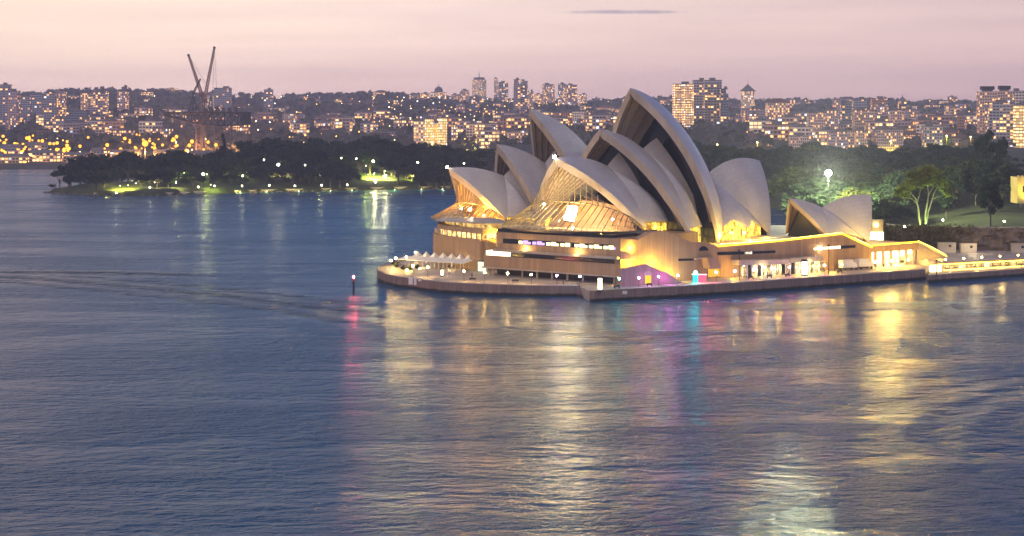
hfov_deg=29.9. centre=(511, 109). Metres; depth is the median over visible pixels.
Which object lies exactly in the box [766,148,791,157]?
spreading tree
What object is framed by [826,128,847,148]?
apartment tower
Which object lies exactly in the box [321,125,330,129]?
house
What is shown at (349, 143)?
spreading tree
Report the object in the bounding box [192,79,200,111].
derrick
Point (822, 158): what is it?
spreading tree
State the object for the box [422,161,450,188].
round tree
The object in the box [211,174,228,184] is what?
spreading tree
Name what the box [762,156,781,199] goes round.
spreading tree
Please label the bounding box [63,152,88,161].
dock shed
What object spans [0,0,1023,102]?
sky
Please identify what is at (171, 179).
round tree
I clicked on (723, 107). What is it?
apartment tower
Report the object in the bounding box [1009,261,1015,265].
window
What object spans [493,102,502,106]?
apartment block
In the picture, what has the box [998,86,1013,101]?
apartment tower
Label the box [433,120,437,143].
apartment tower
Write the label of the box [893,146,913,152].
round tree
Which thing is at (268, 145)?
spreading tree
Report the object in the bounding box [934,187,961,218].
round tree
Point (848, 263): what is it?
delivery truck
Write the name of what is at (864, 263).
delivery truck
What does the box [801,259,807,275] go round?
light pillar
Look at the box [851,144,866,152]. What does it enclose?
spreading tree
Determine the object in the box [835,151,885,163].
spreading tree
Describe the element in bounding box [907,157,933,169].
spreading tree
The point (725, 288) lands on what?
sea wall
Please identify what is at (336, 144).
spreading tree
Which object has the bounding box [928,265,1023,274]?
concourse walk
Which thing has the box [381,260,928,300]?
promenade
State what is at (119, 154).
spreading tree
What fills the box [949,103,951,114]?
apartment tower
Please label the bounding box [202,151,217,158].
spreading tree
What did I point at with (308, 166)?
spreading tree
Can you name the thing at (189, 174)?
spreading tree
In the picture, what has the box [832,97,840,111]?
apartment tower
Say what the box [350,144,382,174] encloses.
spreading tree
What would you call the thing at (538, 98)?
apartment tower
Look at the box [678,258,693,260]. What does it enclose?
slit window
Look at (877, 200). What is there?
spreading tree
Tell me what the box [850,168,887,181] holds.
spreading tree
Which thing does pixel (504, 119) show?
apartment block
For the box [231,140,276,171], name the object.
round tree
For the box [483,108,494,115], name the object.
apartment block
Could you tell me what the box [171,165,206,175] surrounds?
spreading tree
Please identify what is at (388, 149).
round tree
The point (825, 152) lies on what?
spreading tree
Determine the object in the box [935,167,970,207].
spreading tree
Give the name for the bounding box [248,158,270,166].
spreading tree
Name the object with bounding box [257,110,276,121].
apartment block
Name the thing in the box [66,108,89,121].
office block
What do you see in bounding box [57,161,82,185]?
umbrella tree
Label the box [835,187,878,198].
round tree
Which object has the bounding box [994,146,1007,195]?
pine tree
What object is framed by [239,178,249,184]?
spreading tree
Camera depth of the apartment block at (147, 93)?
4048.05 m
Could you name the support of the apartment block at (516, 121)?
on the hills
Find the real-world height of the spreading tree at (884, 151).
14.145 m
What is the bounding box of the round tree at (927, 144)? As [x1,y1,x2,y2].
[926,143,946,150]
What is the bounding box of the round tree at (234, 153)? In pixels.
[212,148,238,156]
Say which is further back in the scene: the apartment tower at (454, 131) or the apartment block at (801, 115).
the apartment block at (801, 115)
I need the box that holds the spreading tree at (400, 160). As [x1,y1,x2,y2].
[374,152,418,184]
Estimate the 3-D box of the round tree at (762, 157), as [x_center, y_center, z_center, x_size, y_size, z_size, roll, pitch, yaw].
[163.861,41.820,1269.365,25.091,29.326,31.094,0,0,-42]
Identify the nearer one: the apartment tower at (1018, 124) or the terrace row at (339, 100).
the apartment tower at (1018, 124)
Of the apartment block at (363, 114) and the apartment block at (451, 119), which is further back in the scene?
the apartment block at (363, 114)
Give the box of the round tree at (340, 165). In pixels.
[323,161,359,187]
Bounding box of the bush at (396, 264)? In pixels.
[394,261,401,267]
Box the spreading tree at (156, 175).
[144,171,169,186]
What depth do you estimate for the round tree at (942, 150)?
1269.80 m
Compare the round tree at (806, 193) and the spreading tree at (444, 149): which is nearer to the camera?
the round tree at (806, 193)
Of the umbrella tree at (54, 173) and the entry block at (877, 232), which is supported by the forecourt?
the entry block at (877, 232)
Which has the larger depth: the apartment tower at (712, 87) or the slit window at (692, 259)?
the apartment tower at (712, 87)
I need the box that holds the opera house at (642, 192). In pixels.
[430,88,946,286]
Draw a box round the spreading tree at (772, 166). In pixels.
[760,157,795,202]
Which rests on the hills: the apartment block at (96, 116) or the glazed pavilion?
the apartment block at (96, 116)
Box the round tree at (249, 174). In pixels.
[246,172,260,181]
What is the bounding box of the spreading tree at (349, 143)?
[340,139,381,171]
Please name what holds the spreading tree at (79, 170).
on the park ground
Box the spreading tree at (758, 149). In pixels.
[749,148,768,153]
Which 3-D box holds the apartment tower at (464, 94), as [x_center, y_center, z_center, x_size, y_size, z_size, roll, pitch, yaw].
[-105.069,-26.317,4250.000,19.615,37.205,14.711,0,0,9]
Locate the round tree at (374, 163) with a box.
[368,153,385,174]
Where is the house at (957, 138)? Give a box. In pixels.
[952,134,965,145]
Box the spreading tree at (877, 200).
[868,193,887,217]
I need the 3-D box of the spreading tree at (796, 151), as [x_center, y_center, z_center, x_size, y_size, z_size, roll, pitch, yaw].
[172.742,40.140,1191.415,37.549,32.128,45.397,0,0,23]
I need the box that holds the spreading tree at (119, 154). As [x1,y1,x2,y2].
[110,150,143,181]
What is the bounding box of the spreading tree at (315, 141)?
[303,137,327,145]
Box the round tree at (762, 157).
[745,150,773,174]
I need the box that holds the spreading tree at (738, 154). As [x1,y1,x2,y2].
[709,150,748,171]
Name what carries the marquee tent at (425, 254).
on the promenade
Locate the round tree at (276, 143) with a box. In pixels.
[261,137,294,170]
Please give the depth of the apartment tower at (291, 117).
2692.86 m
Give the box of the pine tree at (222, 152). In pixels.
[217,133,228,173]
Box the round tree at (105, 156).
[98,154,109,158]
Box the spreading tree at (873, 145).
[868,144,884,149]
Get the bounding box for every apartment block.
[21,116,25,123]
[36,112,43,125]
[45,123,57,135]
[49,116,65,125]
[59,120,78,138]
[68,94,80,98]
[77,120,89,129]
[86,118,101,129]
[90,114,103,119]
[93,124,108,134]
[102,118,123,132]
[110,128,133,136]
[119,111,139,122]
[134,105,152,115]
[139,118,162,134]
[140,91,152,96]
[150,126,172,137]
[171,107,186,122]
[180,118,199,129]
[209,115,228,121]
[223,122,249,133]
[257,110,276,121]
[274,107,284,111]
[291,121,308,136]
[314,118,330,126]
[315,114,331,119]
[331,115,352,133]
[336,114,354,125]
[354,110,370,120]
[360,121,377,133]
[371,119,383,125]
[373,108,389,120]
[381,113,395,124]
[385,98,401,105]
[393,118,413,132]
[416,114,435,117]
[426,107,440,111]
[428,111,441,117]
[447,115,461,125]
[456,118,476,133]
[475,121,497,139]
[477,125,495,128]
[477,127,498,148]
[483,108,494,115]
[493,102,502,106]
[493,113,503,117]
[493,115,508,127]
[504,110,527,115]
[508,114,529,128]
[539,109,552,116]
[553,115,567,123]
[571,119,583,130]
[584,112,605,130]
[613,115,616,126]
[660,99,669,104]
[728,113,739,122]
[749,117,771,133]
[764,121,792,146]
[778,114,798,124]
[784,98,794,108]
[789,124,814,141]
[798,110,809,119]
[815,127,836,145]
[839,112,841,122]
[840,122,851,127]
[867,118,892,133]
[898,118,910,127]
[899,126,912,130]
[910,117,936,130]
[916,121,939,133]
[923,111,935,117]
[924,104,939,108]
[929,113,952,127]
[938,120,948,125]
[943,127,958,140]
[948,95,956,100]
[953,117,966,129]
[955,102,965,109]
[964,113,975,120]
[967,120,975,130]
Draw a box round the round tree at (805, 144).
[800,141,818,146]
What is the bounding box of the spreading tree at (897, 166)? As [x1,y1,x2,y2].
[890,159,927,171]
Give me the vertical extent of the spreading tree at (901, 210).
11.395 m
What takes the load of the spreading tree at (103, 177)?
on the park ground
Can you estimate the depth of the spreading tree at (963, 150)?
1293.80 m
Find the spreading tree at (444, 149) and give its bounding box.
[427,145,457,154]
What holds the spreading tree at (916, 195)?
on the park ground
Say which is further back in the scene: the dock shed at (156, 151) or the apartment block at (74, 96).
the apartment block at (74, 96)
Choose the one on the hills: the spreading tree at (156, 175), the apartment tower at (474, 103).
the apartment tower at (474, 103)
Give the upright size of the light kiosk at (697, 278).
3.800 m
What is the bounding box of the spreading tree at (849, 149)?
[841,147,859,152]
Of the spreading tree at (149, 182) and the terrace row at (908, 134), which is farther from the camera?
the terrace row at (908, 134)
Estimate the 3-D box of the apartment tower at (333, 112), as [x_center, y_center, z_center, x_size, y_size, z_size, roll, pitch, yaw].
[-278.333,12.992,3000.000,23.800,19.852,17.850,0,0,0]
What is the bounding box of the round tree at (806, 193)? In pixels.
[795,179,834,196]
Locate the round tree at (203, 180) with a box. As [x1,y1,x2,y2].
[196,174,206,185]
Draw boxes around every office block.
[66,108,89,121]
[466,121,474,140]
[477,118,493,122]
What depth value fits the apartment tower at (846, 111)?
2295.55 m
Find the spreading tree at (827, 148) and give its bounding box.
[819,145,840,152]
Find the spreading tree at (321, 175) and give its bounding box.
[312,171,333,183]
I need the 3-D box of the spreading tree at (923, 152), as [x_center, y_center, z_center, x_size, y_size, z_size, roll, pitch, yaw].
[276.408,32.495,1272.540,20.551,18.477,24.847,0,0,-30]
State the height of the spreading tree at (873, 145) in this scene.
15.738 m
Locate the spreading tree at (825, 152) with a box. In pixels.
[799,145,835,156]
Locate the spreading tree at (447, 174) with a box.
[443,164,460,188]
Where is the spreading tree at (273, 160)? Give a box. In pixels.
[256,156,285,167]
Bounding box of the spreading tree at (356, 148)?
[349,145,367,171]
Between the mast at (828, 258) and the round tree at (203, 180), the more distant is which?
the round tree at (203, 180)
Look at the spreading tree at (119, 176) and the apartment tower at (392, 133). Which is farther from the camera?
the apartment tower at (392, 133)
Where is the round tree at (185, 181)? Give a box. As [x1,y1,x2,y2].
[180,178,190,185]
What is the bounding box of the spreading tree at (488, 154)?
[468,148,495,168]
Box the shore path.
[93,186,450,194]
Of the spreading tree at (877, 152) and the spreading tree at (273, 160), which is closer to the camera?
the spreading tree at (877, 152)
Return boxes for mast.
[738,250,739,279]
[826,170,830,203]
[827,245,829,273]
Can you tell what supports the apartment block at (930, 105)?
on the hills
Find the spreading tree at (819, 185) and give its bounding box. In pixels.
[776,177,858,214]
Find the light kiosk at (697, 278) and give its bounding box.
[692,271,706,282]
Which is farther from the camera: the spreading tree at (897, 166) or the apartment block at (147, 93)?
the apartment block at (147, 93)
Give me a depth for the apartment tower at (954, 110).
2347.05 m
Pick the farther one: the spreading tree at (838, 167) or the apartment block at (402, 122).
the apartment block at (402, 122)
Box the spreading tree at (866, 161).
[854,159,888,167]
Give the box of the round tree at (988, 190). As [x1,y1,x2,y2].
[975,178,1003,226]
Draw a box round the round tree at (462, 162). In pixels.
[459,161,472,167]
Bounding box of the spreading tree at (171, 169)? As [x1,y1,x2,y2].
[165,166,187,176]
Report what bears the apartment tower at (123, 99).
on the hills
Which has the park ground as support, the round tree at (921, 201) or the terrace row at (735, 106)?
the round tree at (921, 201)
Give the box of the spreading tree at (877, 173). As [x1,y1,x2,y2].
[856,165,893,182]
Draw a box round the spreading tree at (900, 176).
[879,170,924,198]
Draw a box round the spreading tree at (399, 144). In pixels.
[391,141,403,153]
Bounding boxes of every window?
[486,250,509,255]
[645,223,666,230]
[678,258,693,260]
[691,227,700,241]
[699,246,707,250]
[717,250,774,254]
[720,220,760,241]
[840,245,854,248]
[950,264,957,268]
[967,263,974,267]
[984,262,991,266]
[993,262,999,266]
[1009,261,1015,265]
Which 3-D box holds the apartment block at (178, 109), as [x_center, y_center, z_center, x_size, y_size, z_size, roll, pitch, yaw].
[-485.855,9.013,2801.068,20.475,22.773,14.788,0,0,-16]
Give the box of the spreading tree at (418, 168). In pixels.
[397,155,439,187]
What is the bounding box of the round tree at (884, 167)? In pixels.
[857,163,894,172]
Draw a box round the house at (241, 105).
[235,104,246,107]
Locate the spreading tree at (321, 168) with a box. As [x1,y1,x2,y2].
[309,162,351,187]
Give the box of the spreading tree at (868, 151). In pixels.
[849,147,882,157]
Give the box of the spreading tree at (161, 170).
[147,168,173,185]
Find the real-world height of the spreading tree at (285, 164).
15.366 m
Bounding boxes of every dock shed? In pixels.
[0,144,22,152]
[0,153,29,162]
[25,142,60,153]
[29,150,65,161]
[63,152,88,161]
[90,148,110,155]
[110,149,140,157]
[153,149,188,153]
[188,150,213,155]
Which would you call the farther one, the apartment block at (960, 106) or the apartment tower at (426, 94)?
the apartment tower at (426, 94)
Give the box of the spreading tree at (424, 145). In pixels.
[414,142,438,151]
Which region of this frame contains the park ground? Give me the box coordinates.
[50,151,1023,226]
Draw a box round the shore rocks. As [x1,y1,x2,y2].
[43,187,447,195]
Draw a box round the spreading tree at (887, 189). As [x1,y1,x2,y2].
[865,180,911,222]
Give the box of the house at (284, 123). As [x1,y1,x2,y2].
[275,122,288,126]
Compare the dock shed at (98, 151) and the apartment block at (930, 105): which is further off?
the apartment block at (930, 105)
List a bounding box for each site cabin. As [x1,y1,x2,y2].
[937,242,955,252]
[959,243,976,252]
[1010,243,1023,252]
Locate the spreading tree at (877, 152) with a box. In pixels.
[868,147,885,158]
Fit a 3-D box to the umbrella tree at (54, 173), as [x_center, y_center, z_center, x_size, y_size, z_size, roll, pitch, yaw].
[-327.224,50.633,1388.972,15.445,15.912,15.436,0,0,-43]
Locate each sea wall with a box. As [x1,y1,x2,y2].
[377,254,576,295]
[589,269,924,301]
[927,269,1023,281]
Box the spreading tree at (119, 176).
[100,169,126,181]
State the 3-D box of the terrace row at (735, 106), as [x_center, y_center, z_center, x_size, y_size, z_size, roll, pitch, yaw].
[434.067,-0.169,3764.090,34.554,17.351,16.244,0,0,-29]
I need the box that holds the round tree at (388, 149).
[380,143,403,175]
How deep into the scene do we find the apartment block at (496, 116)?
2854.29 m
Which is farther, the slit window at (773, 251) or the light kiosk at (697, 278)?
the slit window at (773, 251)
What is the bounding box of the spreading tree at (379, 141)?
[364,138,393,171]
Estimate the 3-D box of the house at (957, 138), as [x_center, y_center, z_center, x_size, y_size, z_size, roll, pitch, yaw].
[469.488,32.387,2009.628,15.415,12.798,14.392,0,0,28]
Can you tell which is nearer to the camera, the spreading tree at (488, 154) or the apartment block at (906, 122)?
the spreading tree at (488, 154)
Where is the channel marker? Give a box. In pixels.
[351,276,355,293]
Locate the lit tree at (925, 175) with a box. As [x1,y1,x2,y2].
[893,163,953,223]
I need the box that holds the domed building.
[431,85,446,98]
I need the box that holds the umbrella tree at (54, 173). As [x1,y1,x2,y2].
[50,169,71,187]
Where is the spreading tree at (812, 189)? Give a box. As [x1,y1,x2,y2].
[792,181,850,206]
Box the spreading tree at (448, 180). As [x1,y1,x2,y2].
[445,175,451,182]
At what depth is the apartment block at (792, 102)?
4064.20 m
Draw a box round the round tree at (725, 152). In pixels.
[711,148,732,166]
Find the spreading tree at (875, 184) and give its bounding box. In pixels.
[864,181,882,186]
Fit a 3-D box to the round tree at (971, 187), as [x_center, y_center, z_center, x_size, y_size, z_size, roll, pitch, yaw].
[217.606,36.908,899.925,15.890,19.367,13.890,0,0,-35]
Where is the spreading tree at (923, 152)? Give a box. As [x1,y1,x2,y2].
[912,144,945,158]
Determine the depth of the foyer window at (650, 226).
659.46 m
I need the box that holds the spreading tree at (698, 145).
[692,140,710,157]
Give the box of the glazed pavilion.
[731,256,823,277]
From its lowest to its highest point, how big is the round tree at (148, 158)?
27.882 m
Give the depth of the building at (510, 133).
2047.12 m
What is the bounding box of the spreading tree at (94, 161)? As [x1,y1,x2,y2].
[72,153,111,174]
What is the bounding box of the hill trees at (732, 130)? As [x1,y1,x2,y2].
[0,86,1015,152]
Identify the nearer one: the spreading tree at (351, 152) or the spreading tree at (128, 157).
the spreading tree at (128, 157)
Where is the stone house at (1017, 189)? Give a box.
[1011,175,1023,203]
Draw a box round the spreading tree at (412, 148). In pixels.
[390,143,433,175]
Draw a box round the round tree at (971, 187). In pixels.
[964,168,988,205]
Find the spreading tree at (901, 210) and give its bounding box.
[886,205,917,223]
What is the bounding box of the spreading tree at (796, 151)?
[765,148,808,195]
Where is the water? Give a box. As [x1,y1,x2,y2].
[0,159,1023,535]
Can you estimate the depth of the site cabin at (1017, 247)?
736.70 m
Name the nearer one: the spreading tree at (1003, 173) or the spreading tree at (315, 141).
the spreading tree at (1003, 173)
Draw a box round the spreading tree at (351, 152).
[344,148,368,162]
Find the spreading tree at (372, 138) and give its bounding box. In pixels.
[351,135,396,171]
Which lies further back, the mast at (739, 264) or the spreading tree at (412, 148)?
the spreading tree at (412, 148)
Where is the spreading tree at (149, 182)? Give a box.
[141,178,159,184]
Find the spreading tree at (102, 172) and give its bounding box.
[81,160,113,176]
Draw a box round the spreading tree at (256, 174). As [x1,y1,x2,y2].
[248,172,262,181]
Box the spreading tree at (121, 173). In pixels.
[103,167,133,181]
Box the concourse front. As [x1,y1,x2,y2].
[929,258,1023,271]
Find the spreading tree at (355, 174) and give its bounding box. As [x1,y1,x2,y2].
[335,167,361,188]
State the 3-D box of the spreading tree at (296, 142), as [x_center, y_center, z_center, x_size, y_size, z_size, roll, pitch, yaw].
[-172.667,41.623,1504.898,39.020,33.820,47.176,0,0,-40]
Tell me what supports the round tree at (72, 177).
on the park ground
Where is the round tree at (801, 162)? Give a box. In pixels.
[779,158,848,174]
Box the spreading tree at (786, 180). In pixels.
[766,165,857,198]
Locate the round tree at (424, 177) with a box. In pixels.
[410,167,445,188]
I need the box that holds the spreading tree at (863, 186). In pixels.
[844,181,873,192]
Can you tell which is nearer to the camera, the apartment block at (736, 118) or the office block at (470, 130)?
the office block at (470, 130)
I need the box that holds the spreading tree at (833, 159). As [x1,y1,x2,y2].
[816,153,843,165]
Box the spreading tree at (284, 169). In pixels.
[278,163,306,183]
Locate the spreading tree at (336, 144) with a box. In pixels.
[329,141,363,165]
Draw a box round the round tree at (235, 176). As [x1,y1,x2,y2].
[227,173,241,182]
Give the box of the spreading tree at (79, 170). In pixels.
[65,155,98,183]
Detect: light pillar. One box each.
[440,268,443,276]
[597,276,602,290]
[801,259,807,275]
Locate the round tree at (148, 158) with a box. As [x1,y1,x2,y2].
[143,156,153,160]
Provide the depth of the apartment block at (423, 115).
2807.97 m
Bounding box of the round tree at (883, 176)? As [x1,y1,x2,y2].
[881,173,925,207]
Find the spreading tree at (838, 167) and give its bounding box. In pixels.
[827,166,876,184]
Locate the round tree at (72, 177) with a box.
[62,174,76,185]
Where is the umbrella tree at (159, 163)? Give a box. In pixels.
[146,157,179,177]
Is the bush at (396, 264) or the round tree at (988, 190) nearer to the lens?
the bush at (396, 264)
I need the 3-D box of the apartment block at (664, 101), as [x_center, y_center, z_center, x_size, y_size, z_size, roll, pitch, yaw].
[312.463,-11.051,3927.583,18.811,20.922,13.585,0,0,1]
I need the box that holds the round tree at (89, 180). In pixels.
[84,173,102,187]
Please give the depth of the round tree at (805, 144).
1424.71 m
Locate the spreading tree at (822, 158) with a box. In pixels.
[808,154,842,161]
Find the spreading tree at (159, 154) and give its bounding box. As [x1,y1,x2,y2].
[150,149,193,174]
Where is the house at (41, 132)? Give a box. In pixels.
[35,130,52,134]
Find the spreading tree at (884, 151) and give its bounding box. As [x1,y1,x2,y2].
[877,148,895,156]
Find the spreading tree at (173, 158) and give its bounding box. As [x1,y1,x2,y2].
[159,149,197,178]
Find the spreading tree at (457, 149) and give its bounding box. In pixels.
[451,148,467,152]
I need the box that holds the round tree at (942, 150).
[925,146,952,156]
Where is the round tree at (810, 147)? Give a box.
[790,144,822,154]
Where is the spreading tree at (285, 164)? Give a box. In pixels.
[280,161,289,176]
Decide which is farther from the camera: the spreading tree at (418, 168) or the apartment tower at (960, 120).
the apartment tower at (960, 120)
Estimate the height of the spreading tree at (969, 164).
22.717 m
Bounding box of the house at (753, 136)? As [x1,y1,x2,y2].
[741,134,757,144]
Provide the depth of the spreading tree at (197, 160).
1396.94 m
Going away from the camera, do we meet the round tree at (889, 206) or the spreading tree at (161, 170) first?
the round tree at (889, 206)
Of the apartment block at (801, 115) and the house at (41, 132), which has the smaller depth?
the house at (41, 132)
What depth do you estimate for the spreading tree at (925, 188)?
937.95 m
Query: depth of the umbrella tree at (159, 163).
1395.17 m
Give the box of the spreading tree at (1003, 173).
[980,163,1023,203]
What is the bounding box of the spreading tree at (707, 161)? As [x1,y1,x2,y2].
[702,149,733,170]
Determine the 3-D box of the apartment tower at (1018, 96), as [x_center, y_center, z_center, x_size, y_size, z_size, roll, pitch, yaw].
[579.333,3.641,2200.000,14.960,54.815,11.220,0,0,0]
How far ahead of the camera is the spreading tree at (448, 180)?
1439.25 m
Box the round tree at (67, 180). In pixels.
[62,175,73,186]
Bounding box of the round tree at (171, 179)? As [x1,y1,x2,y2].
[161,176,174,186]
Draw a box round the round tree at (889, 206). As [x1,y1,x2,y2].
[872,197,898,219]
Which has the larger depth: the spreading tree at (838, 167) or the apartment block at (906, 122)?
the apartment block at (906, 122)
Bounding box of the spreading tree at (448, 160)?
[427,155,461,188]
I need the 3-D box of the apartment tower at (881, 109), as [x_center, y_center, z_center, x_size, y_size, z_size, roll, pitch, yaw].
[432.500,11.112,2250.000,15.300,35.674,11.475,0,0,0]
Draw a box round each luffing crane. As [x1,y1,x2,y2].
[187,54,204,149]
[201,46,216,148]
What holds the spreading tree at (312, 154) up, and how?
on the park ground
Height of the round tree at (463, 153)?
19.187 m
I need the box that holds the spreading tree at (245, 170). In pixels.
[234,167,253,177]
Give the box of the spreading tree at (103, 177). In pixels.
[92,174,114,187]
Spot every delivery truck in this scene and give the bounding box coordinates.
[838,259,856,270]
[854,258,872,269]
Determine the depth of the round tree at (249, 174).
1407.25 m
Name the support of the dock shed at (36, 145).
on the hills
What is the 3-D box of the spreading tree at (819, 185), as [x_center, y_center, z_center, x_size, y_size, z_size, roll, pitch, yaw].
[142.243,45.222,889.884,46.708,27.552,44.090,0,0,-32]
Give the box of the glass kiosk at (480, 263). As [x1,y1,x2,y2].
[477,260,485,270]
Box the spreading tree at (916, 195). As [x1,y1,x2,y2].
[888,179,925,205]
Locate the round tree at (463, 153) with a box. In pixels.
[456,149,476,160]
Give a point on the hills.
(149, 152)
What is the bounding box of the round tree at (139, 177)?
[134,173,147,185]
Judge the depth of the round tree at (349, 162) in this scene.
1446.33 m
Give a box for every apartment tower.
[0,82,11,129]
[7,89,20,129]
[21,94,31,120]
[30,92,43,116]
[44,90,56,126]
[55,89,66,117]
[80,91,87,109]
[88,90,108,116]
[117,89,128,111]
[205,94,213,108]
[214,86,231,110]
[264,88,272,109]
[283,111,298,124]
[326,111,341,114]
[372,129,395,136]
[409,93,418,99]
[414,118,424,142]
[420,92,429,99]
[425,116,433,143]
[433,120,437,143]
[438,115,446,145]
[451,93,459,100]
[451,122,457,141]
[456,102,464,112]
[460,89,468,101]
[469,95,479,111]
[472,75,485,97]
[494,77,497,97]
[498,81,507,101]
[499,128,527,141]
[513,78,520,111]
[521,79,527,111]
[528,90,532,108]
[534,93,542,103]
[542,83,554,103]
[554,110,571,125]
[558,82,565,105]
[566,83,576,105]
[572,109,585,119]
[578,93,586,104]
[580,103,585,113]
[586,108,593,113]
[672,81,693,128]
[692,78,703,121]
[703,78,721,125]
[720,86,727,125]
[739,82,754,107]
[741,106,764,123]
[749,111,757,119]
[765,98,789,120]
[788,133,808,147]
[806,109,825,128]
[825,107,838,128]
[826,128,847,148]
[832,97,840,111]
[842,100,850,122]
[845,127,867,148]
[851,97,866,111]
[852,107,875,129]
[870,96,887,109]
[872,126,903,150]
[874,103,887,115]
[888,107,904,124]
[897,93,906,109]
[901,106,919,118]
[921,123,942,146]
[944,103,948,114]
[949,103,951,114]
[952,104,955,116]
[957,113,963,129]
[976,86,997,135]
[984,100,1014,145]
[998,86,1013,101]
[1013,102,1023,146]
[1014,88,1023,103]
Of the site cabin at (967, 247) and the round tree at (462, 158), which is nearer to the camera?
the site cabin at (967, 247)
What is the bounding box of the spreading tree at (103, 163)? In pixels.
[95,157,126,176]
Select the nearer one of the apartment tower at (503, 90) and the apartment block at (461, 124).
the apartment block at (461, 124)
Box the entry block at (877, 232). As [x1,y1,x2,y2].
[870,220,883,239]
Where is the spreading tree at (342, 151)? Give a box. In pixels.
[326,147,350,160]
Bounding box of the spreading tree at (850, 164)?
[825,158,867,171]
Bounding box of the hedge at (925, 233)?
[883,221,977,248]
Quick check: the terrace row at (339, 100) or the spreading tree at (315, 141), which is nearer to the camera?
the spreading tree at (315, 141)
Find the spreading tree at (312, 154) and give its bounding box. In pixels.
[299,151,320,164]
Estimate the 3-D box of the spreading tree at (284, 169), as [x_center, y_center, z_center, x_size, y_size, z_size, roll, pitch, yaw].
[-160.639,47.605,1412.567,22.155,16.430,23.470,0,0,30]
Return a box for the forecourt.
[900,250,1023,269]
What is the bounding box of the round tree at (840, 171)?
[832,168,852,175]
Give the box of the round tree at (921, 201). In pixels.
[907,190,931,208]
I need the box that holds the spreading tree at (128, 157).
[108,151,154,181]
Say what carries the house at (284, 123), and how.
on the hills
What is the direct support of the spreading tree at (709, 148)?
on the park ground
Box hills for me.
[0,97,1023,170]
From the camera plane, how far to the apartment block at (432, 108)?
3243.37 m
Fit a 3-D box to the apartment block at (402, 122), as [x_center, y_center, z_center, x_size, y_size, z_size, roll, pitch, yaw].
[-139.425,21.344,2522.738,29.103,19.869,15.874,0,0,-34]
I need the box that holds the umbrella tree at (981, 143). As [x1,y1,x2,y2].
[972,129,1007,159]
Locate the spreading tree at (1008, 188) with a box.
[1000,175,1021,206]
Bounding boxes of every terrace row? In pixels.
[163,106,175,111]
[334,97,351,102]
[344,101,357,104]
[373,90,386,96]
[596,105,615,111]
[728,105,740,108]
[839,97,853,100]
[903,131,920,144]
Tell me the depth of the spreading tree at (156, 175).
1349.95 m
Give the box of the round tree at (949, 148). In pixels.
[941,145,956,151]
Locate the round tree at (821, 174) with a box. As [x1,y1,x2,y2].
[796,168,832,184]
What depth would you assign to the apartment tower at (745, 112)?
2409.92 m
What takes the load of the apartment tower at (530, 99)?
on the hills
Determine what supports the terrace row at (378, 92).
on the hills
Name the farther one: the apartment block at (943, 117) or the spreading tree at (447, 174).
the apartment block at (943, 117)
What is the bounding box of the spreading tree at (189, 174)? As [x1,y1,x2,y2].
[180,171,205,185]
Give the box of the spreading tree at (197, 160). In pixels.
[175,154,204,178]
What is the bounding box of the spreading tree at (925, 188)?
[907,169,937,207]
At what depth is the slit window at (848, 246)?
681.72 m
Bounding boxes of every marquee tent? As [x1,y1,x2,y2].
[413,251,421,263]
[417,252,429,266]
[434,253,446,266]
[447,253,456,267]
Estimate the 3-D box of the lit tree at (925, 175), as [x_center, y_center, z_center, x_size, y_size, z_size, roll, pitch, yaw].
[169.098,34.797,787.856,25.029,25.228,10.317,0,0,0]
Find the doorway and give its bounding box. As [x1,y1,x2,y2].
[645,275,650,283]
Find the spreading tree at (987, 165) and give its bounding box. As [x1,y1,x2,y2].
[962,158,1010,188]
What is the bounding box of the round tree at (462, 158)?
[447,154,466,164]
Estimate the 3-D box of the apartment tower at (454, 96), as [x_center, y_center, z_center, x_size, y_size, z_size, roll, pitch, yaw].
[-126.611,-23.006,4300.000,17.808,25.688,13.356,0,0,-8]
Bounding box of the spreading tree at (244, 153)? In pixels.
[236,146,266,167]
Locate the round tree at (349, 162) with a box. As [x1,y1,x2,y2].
[329,154,357,167]
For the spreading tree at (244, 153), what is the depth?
1464.36 m
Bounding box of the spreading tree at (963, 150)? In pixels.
[955,147,976,156]
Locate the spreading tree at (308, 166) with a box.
[289,159,315,182]
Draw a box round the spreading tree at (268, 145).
[253,138,282,155]
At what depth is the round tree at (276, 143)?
1513.86 m
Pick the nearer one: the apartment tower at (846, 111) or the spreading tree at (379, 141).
the spreading tree at (379, 141)
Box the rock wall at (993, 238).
[883,224,1023,250]
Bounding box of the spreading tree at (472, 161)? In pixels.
[466,158,486,167]
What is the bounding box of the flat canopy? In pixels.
[397,256,472,269]
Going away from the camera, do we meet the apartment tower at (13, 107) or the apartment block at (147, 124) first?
the apartment block at (147, 124)
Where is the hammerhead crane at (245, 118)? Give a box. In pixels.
[164,93,250,151]
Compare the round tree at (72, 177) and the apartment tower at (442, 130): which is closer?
the round tree at (72, 177)
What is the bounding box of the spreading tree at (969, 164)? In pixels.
[941,159,980,202]
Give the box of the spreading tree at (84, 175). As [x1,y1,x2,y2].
[77,172,97,188]
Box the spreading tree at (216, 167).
[192,159,226,184]
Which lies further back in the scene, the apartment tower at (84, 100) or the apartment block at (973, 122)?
the apartment tower at (84, 100)
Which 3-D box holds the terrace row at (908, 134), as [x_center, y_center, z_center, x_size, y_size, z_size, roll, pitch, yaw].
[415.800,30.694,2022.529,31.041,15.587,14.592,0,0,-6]
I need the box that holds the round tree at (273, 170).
[267,165,283,182]
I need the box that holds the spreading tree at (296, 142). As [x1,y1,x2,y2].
[274,141,309,151]
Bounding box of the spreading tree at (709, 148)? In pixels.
[700,144,735,156]
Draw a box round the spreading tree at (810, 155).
[785,150,832,163]
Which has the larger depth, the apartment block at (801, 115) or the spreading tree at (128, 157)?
the apartment block at (801, 115)

